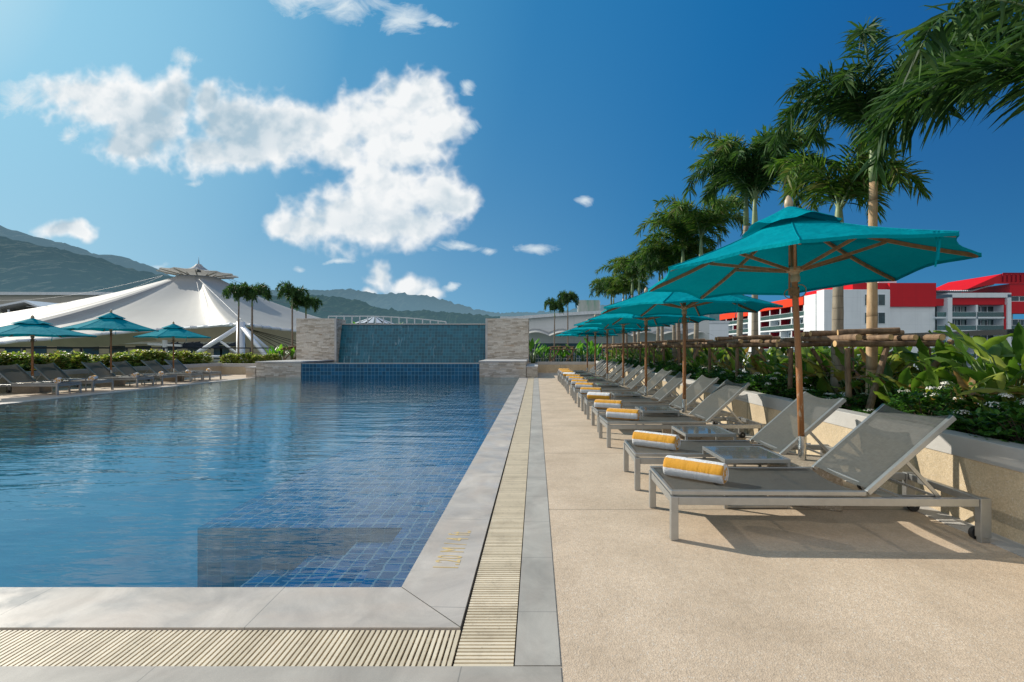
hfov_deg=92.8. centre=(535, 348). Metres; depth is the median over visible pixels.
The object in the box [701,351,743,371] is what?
broad leaved plant
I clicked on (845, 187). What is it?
palm tree
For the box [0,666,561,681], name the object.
stone band front
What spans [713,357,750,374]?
broad leaved plant
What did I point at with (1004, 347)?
broad leaved plant
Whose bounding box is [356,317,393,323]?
skylight
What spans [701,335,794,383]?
log frame
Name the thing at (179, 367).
sun lounger
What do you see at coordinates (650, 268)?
palm tree
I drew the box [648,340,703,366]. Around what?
log frame
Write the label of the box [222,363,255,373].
planter wall
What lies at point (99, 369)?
sun lounger
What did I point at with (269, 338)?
awning
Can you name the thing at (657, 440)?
rolled towel
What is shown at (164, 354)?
hedge shrub
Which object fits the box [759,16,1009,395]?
palm tree
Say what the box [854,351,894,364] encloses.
broad leaved plant
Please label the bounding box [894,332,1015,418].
broad leaved plant
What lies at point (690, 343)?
log frame
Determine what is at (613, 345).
log frame
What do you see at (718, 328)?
white annex
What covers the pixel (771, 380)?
flowering shrub
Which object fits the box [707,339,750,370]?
broad leaved plant
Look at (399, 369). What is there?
catch basin
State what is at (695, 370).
flowering shrub
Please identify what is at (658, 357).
broad leaved plant
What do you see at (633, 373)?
sun lounger
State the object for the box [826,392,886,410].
flowering shrub
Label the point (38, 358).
hedge shrub
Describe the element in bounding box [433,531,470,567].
depth marking
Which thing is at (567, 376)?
rolled towel
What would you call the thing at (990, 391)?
broad leaved plant
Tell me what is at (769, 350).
broad leaved plant
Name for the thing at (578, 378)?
rolled towel
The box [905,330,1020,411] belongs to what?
broad leaved plant
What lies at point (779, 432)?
sun lounger
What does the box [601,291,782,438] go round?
patio umbrella
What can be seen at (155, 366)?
sun lounger
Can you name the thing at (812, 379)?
flowering shrub
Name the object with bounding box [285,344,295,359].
banana plant
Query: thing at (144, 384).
side table
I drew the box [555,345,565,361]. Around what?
banana plant
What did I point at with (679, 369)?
flowering shrub
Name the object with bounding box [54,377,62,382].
rolled towel
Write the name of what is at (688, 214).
palm tree
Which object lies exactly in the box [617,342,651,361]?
log frame
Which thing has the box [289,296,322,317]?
palm tree
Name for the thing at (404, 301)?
hill
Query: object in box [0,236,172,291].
hill
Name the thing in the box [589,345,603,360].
banana plant
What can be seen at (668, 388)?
sun lounger
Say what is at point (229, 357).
hedge shrub
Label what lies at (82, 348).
railing
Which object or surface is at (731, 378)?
flowering shrub
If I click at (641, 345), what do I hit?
log frame
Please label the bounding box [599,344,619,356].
log frame
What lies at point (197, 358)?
hedge shrub
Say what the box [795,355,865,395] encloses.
broad leaved plant
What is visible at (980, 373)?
broad leaved plant
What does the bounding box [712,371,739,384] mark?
flowering shrub
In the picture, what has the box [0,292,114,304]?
warehouse
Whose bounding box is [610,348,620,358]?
broad leaved plant
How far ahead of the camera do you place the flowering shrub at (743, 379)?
7.51 m
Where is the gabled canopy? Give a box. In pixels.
[0,300,58,313]
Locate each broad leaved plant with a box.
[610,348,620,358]
[624,348,631,358]
[629,348,644,360]
[631,349,651,361]
[647,343,682,364]
[657,349,681,367]
[668,352,692,363]
[682,348,726,369]
[686,348,721,365]
[698,348,723,361]
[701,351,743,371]
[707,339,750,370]
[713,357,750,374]
[723,346,786,378]
[739,349,795,381]
[742,347,771,365]
[746,348,819,385]
[758,347,864,385]
[758,348,773,361]
[763,347,811,364]
[779,346,860,372]
[780,347,861,372]
[793,346,878,391]
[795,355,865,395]
[802,343,903,395]
[817,351,919,409]
[826,347,892,362]
[851,347,917,383]
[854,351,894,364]
[856,343,954,369]
[860,361,951,412]
[885,364,1003,414]
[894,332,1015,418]
[896,364,955,394]
[899,322,1023,402]
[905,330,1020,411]
[923,321,1023,400]
[941,370,1023,437]
[959,385,1023,432]
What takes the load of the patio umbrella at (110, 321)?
on the pool deck
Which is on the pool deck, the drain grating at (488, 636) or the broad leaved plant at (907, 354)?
the drain grating at (488, 636)
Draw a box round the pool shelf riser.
[198,528,401,586]
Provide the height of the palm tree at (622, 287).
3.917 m
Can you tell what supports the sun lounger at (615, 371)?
on the pool deck
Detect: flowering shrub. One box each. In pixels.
[632,360,642,367]
[643,362,659,369]
[656,360,676,372]
[663,363,682,372]
[667,363,691,374]
[672,362,695,377]
[686,365,707,378]
[689,372,712,379]
[695,365,727,379]
[705,367,731,383]
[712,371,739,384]
[722,368,762,391]
[734,371,773,392]
[742,372,785,395]
[758,371,810,395]
[778,387,833,398]
[790,391,855,408]
[804,372,855,395]
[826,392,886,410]
[835,375,892,406]
[851,407,897,413]
[867,385,929,413]
[882,386,969,432]
[904,379,990,431]
[930,405,1023,442]
[962,393,1023,443]
[975,387,1023,437]
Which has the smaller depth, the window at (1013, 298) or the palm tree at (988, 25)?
the palm tree at (988, 25)
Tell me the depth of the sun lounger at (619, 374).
13.20 m
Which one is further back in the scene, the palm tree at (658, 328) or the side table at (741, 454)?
the palm tree at (658, 328)
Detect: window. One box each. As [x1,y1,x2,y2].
[5,346,229,358]
[864,294,884,305]
[864,312,884,323]
[952,306,966,311]
[952,319,966,325]
[978,306,993,311]
[978,319,993,325]
[982,335,993,339]
[1011,296,1023,301]
[1011,319,1023,325]
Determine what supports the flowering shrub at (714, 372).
on the planting bed
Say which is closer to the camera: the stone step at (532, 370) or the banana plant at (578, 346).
the stone step at (532, 370)
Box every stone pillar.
[296,318,345,360]
[488,318,528,363]
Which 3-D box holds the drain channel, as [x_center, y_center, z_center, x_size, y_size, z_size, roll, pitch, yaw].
[-5.889,1.371,10.965,11.622,0.101,18.270,0,0,0]
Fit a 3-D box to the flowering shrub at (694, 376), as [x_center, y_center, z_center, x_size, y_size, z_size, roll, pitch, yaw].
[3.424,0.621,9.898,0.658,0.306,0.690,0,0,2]
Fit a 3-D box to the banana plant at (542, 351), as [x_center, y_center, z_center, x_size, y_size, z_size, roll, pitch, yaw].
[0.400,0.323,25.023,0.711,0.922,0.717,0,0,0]
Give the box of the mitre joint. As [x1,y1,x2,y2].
[402,587,459,626]
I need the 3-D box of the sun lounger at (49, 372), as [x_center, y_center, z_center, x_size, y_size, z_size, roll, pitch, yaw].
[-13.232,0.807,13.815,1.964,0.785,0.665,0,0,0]
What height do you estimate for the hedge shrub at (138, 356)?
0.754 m
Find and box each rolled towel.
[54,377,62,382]
[88,375,97,379]
[131,373,139,376]
[563,372,576,375]
[566,374,580,378]
[569,377,584,380]
[571,379,588,384]
[575,382,594,387]
[580,387,601,393]
[587,392,611,399]
[594,399,623,408]
[606,408,640,419]
[632,430,680,449]
[663,455,728,483]
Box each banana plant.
[265,344,283,360]
[270,344,288,359]
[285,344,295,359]
[529,338,543,362]
[537,346,549,361]
[544,343,556,361]
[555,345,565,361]
[564,340,582,361]
[574,344,589,361]
[580,338,601,361]
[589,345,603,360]
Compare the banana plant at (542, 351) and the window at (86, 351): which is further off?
the window at (86, 351)
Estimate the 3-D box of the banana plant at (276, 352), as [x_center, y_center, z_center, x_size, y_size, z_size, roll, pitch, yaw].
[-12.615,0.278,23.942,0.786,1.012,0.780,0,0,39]
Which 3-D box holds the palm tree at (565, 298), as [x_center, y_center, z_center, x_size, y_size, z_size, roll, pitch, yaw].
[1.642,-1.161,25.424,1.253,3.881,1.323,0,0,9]
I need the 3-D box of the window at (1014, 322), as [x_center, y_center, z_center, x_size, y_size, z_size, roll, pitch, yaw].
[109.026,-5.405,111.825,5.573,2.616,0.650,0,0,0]
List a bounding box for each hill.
[0,225,169,275]
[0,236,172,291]
[222,294,499,326]
[270,288,612,316]
[709,314,719,320]
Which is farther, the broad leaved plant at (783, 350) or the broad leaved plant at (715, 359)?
the broad leaved plant at (715, 359)
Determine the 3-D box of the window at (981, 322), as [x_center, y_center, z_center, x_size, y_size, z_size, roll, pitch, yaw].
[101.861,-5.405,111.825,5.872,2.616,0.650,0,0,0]
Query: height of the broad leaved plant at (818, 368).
0.833 m
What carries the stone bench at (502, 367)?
on the pool deck
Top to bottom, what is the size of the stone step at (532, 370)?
0.564 m
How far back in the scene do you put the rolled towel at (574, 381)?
12.03 m
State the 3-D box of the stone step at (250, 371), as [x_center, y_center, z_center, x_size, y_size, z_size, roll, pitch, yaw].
[-11.780,1.034,21.250,0.460,0.533,2.300,0,0,0]
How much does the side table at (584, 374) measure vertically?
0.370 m
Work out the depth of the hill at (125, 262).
841.41 m
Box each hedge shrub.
[0,351,30,370]
[0,358,10,365]
[4,350,51,370]
[29,353,73,370]
[49,350,93,369]
[70,355,106,368]
[89,354,113,367]
[99,352,140,366]
[114,350,147,365]
[130,349,161,365]
[144,349,174,364]
[169,350,195,363]
[177,353,203,363]
[195,351,213,362]
[218,353,240,363]
[233,352,252,362]
[248,353,264,362]
[260,353,281,360]
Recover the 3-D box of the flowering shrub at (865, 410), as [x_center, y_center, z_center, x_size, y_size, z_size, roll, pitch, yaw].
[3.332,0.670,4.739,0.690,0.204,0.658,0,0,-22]
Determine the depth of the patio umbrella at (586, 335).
18.18 m
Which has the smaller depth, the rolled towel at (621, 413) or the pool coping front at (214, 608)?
the pool coping front at (214, 608)
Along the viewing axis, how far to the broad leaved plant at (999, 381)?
4.04 m
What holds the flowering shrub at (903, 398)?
on the planting bed
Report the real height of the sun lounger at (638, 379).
0.785 m
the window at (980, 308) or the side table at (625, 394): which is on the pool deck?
the side table at (625, 394)
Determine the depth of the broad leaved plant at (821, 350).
6.80 m
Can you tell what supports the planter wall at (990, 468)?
on the pool deck
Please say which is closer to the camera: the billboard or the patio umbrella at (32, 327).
the patio umbrella at (32, 327)
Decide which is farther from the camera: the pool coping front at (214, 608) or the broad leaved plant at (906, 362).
the broad leaved plant at (906, 362)
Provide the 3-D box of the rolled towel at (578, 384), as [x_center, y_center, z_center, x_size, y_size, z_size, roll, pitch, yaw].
[1.105,0.836,10.991,0.423,0.134,0.152,0,0,25]
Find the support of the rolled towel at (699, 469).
on the sun lounger at (878, 442)
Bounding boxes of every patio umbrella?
[0,315,96,392]
[61,310,158,386]
[133,321,210,381]
[556,319,617,371]
[561,314,631,376]
[566,314,650,382]
[574,299,674,396]
[583,288,715,412]
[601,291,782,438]
[648,195,981,511]
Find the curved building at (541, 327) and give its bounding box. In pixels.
[500,311,711,361]
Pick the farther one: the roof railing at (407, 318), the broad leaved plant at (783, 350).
the roof railing at (407, 318)
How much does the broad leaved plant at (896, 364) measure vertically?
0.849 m
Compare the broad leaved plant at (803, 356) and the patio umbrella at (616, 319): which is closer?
the broad leaved plant at (803, 356)
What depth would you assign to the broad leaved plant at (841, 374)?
5.32 m
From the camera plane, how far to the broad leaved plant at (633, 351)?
17.80 m
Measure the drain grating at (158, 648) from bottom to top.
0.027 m
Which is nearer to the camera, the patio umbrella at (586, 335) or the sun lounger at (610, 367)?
the sun lounger at (610, 367)
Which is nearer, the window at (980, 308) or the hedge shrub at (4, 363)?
the hedge shrub at (4, 363)
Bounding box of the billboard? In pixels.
[577,300,599,311]
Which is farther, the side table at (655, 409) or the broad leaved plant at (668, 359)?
the broad leaved plant at (668, 359)
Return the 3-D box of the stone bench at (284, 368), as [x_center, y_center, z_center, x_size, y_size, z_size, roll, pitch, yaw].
[-10.620,0.920,21.720,1.900,0.760,3.280,0,0,0]
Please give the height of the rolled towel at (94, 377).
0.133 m
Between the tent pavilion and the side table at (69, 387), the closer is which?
the side table at (69, 387)
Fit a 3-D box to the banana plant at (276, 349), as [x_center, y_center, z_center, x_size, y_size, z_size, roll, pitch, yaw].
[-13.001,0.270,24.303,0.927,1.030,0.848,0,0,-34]
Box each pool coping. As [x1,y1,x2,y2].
[0,377,257,421]
[402,377,527,638]
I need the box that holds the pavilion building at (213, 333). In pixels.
[0,327,260,362]
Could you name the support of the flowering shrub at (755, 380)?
on the planting bed
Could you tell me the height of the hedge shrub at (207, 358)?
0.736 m
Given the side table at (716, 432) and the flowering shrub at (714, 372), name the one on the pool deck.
the side table at (716, 432)
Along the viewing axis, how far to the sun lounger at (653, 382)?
9.65 m
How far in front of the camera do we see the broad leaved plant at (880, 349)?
6.91 m
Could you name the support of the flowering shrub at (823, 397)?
on the planting bed
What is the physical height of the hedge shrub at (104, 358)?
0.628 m
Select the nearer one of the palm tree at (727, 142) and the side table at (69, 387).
the palm tree at (727, 142)
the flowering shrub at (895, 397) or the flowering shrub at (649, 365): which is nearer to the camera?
the flowering shrub at (895, 397)
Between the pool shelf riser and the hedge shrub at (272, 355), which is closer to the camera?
the pool shelf riser
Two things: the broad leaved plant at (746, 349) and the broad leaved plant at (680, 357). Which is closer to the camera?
the broad leaved plant at (746, 349)
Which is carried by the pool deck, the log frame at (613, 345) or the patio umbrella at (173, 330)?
the patio umbrella at (173, 330)
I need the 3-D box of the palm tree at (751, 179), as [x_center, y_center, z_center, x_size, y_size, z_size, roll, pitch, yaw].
[3.872,-1.391,8.179,2.501,4.302,2.450,0,0,32]
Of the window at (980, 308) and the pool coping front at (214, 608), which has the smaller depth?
the pool coping front at (214, 608)
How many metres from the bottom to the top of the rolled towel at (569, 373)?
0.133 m
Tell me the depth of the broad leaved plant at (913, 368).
5.39 m
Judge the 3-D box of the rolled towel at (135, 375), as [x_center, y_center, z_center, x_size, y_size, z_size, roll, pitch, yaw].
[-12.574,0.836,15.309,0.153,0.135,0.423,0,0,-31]
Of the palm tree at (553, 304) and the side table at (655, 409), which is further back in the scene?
the palm tree at (553, 304)
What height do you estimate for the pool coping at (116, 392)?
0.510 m
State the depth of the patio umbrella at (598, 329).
13.78 m
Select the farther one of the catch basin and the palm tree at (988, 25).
the catch basin
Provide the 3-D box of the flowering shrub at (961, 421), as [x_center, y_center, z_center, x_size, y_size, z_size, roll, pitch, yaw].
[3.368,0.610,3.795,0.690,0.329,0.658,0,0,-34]
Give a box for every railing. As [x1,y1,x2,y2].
[0,347,220,364]
[220,347,279,362]
[328,316,446,323]
[690,329,1013,356]
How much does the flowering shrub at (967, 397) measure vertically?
0.491 m
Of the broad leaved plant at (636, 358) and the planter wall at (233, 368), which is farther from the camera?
the planter wall at (233, 368)
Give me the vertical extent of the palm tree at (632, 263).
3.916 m
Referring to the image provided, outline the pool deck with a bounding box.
[0,372,1023,681]
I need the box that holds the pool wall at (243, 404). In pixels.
[0,377,503,453]
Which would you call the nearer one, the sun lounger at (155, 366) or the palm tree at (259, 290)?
the sun lounger at (155, 366)
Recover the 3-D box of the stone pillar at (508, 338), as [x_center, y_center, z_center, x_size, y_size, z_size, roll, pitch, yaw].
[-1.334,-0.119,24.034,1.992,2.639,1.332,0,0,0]
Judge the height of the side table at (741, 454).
0.370 m
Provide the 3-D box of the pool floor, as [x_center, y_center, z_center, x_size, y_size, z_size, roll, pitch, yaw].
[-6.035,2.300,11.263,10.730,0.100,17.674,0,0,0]
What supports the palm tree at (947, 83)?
on the planting bed
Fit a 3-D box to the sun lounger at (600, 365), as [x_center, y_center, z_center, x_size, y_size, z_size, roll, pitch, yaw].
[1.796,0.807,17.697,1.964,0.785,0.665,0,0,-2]
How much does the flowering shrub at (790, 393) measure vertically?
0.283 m
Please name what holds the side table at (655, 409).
on the pool deck
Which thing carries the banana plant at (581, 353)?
on the planting bed
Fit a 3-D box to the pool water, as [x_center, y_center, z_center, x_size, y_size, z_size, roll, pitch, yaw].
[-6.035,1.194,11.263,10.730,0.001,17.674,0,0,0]
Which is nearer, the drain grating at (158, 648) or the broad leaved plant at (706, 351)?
the drain grating at (158, 648)
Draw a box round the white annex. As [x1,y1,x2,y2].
[709,321,729,368]
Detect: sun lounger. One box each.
[0,364,81,394]
[30,363,113,391]
[74,361,153,386]
[109,361,176,384]
[135,360,202,381]
[158,359,221,379]
[557,359,603,378]
[558,360,608,381]
[560,360,614,382]
[561,361,620,386]
[564,363,631,387]
[566,364,641,393]
[570,365,653,397]
[573,366,664,402]
[578,369,677,410]
[584,371,699,418]
[591,375,733,431]
[599,379,766,447]
[623,391,871,490]
[649,404,991,542]
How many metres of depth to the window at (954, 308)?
111.56 m
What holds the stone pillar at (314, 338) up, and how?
on the pool deck
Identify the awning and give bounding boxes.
[0,333,155,346]
[235,328,295,359]
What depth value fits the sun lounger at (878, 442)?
3.17 m
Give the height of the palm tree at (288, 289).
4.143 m
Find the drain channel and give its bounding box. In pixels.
[324,383,533,665]
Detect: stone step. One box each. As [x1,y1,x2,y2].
[245,366,255,376]
[526,363,537,377]
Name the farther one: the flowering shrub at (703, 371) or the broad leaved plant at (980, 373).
the flowering shrub at (703, 371)
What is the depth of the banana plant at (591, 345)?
24.76 m
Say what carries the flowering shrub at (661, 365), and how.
on the planting bed
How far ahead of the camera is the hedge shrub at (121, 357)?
17.76 m
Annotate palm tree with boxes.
[221,281,251,353]
[233,282,272,355]
[274,281,309,359]
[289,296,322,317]
[543,297,564,361]
[557,290,578,361]
[588,276,611,304]
[589,281,636,342]
[596,253,656,354]
[600,275,647,298]
[604,273,649,352]
[606,256,666,353]
[624,251,668,353]
[628,247,667,354]
[634,206,731,355]
[634,235,716,362]
[636,243,709,360]
[653,191,761,362]
[681,123,842,368]
[687,124,828,371]
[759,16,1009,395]
[762,133,932,394]
[847,0,1023,193]
[912,0,1023,130]
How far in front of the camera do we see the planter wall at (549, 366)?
24.30 m
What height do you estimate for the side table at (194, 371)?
0.370 m
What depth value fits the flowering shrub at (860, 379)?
5.71 m
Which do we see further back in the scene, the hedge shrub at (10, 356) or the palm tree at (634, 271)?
the palm tree at (634, 271)
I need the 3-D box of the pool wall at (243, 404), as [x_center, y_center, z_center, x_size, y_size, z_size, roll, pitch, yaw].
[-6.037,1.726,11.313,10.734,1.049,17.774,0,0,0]
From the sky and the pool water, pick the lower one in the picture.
the pool water
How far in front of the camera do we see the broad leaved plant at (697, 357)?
11.27 m
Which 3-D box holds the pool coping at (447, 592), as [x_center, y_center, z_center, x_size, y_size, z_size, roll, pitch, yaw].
[-0.497,1.344,11.095,0.345,0.312,18.010,0,0,0]
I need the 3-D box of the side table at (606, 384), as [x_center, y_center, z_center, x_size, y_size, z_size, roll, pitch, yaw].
[1.670,1.015,11.480,0.494,0.370,0.494,0,0,0]
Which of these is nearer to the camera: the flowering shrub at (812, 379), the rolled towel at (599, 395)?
the flowering shrub at (812, 379)
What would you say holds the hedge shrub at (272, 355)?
on the planting bed
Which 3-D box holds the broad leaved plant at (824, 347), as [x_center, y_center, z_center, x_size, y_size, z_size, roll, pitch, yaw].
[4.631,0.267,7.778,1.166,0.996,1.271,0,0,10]
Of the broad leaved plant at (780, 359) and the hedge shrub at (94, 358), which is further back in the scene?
the hedge shrub at (94, 358)
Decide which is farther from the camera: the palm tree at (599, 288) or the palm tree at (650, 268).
the palm tree at (599, 288)
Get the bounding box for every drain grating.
[0,630,460,665]
[453,378,533,665]
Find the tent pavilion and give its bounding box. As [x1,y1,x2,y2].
[0,259,390,358]
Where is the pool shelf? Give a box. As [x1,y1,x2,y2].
[198,385,513,621]
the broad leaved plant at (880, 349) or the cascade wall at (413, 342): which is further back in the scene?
the cascade wall at (413, 342)
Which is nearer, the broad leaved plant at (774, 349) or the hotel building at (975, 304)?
the broad leaved plant at (774, 349)
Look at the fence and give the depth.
26.61 m
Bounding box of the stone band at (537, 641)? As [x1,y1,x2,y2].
[515,377,560,665]
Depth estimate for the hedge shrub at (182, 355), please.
20.81 m
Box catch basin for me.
[301,361,478,376]
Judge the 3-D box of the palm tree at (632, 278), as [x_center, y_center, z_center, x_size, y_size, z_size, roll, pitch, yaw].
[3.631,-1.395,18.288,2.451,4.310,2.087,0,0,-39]
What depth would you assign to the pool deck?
2.47 m
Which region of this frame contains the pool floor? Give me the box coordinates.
[0,403,454,623]
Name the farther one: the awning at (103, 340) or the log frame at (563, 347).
the awning at (103, 340)
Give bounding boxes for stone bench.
[255,360,333,376]
[479,359,527,376]
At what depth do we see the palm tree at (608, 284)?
20.59 m
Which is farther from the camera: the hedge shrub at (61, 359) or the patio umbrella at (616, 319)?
the hedge shrub at (61, 359)
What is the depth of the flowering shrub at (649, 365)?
13.67 m
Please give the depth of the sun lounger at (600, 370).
16.79 m
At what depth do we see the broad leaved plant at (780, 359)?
7.36 m
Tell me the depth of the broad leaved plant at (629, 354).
18.68 m
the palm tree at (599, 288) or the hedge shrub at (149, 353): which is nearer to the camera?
the hedge shrub at (149, 353)
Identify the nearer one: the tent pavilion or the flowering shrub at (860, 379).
the flowering shrub at (860, 379)
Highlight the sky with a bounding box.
[0,0,1023,318]
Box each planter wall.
[0,363,221,392]
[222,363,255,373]
[537,362,593,371]
[596,361,1023,544]
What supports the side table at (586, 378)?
on the pool deck
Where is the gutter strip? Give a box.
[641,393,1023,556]
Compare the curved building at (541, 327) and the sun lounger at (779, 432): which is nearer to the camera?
the sun lounger at (779, 432)
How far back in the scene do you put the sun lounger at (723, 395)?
6.13 m
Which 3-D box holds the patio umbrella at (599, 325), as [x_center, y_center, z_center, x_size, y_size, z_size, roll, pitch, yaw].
[2.060,0.013,11.500,2.257,2.375,2.257,0,0,-36]
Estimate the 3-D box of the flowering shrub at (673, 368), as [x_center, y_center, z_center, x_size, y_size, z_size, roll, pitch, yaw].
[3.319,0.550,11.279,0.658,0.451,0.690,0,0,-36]
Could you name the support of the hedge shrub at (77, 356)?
on the planting bed
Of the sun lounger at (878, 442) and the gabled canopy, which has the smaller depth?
the sun lounger at (878, 442)
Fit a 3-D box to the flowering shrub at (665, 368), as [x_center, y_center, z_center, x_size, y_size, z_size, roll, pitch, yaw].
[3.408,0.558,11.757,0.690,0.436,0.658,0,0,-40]
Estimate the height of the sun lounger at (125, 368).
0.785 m
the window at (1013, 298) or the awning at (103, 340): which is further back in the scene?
the window at (1013, 298)
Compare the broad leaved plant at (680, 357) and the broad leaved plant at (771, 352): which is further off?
the broad leaved plant at (680, 357)
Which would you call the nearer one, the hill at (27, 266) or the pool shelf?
the pool shelf
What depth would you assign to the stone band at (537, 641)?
2.59 m
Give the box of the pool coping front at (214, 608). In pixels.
[0,587,459,655]
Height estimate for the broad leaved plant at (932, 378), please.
0.629 m
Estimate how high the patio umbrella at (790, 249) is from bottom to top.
2.444 m
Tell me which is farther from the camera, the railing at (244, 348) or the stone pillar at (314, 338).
the railing at (244, 348)
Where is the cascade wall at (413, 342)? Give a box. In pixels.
[334,318,487,361]
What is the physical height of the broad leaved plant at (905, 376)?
0.631 m
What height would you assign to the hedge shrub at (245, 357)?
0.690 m
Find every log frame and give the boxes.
[280,346,295,359]
[548,346,576,361]
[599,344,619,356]
[608,343,631,358]
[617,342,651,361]
[634,341,682,364]
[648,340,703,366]
[662,339,724,370]
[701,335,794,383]
[776,327,953,413]
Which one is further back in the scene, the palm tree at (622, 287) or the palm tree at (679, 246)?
the palm tree at (622, 287)
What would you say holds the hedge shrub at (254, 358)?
on the planting bed
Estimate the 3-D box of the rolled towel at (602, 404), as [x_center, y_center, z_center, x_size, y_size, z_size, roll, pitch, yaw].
[1.091,0.836,7.316,0.423,0.134,0.152,0,0,27]
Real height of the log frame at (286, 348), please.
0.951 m
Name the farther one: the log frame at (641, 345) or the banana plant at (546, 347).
the banana plant at (546, 347)
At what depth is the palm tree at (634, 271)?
17.81 m
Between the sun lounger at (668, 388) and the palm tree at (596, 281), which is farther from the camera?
the palm tree at (596, 281)
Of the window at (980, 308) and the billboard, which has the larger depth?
the window at (980, 308)
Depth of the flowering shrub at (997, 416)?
3.36 m
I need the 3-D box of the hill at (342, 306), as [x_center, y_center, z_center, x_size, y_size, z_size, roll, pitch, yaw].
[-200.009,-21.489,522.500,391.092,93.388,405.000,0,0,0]
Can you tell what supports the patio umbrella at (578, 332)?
on the pool deck
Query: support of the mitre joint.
on the pool coping at (447, 592)
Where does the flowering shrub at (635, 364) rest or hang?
on the planting bed
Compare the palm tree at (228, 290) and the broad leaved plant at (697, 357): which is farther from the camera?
the palm tree at (228, 290)
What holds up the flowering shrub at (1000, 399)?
on the planting bed
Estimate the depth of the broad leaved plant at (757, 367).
7.61 m
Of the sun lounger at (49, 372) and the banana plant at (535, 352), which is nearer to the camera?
the sun lounger at (49, 372)
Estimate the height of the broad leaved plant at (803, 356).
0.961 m
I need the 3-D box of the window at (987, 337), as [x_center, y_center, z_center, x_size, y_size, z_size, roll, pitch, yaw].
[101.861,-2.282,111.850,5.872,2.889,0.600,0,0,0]
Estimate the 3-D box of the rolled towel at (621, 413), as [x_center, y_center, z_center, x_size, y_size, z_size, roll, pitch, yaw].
[1.118,0.836,6.241,0.423,0.134,0.152,0,0,28]
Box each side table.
[51,378,86,392]
[129,374,156,385]
[182,370,203,380]
[576,373,591,375]
[584,377,603,379]
[595,383,618,396]
[610,392,640,397]
[635,406,679,436]
[671,426,735,465]
[702,446,790,508]
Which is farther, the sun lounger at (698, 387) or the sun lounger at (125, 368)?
the sun lounger at (125, 368)
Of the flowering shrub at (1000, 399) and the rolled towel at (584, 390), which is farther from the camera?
the rolled towel at (584, 390)
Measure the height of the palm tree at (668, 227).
4.262 m
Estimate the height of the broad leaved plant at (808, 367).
0.888 m
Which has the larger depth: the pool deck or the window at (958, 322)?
the window at (958, 322)
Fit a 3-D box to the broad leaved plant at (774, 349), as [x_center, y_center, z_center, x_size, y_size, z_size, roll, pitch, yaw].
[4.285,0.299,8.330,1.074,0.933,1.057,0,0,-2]
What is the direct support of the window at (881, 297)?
in the hotel building at (975, 304)
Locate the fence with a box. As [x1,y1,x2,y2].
[530,350,601,361]
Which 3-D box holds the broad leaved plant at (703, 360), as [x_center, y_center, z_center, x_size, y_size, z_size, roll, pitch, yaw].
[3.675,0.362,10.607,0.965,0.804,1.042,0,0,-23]
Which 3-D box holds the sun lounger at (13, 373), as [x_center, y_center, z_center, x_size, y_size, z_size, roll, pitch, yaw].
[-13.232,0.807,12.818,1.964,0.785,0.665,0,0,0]
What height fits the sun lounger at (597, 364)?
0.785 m
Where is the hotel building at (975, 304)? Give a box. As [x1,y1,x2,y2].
[720,273,1023,403]
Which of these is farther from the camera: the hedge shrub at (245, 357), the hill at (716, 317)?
the hill at (716, 317)
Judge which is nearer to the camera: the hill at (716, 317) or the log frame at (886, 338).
the log frame at (886, 338)
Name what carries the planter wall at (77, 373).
on the pool deck

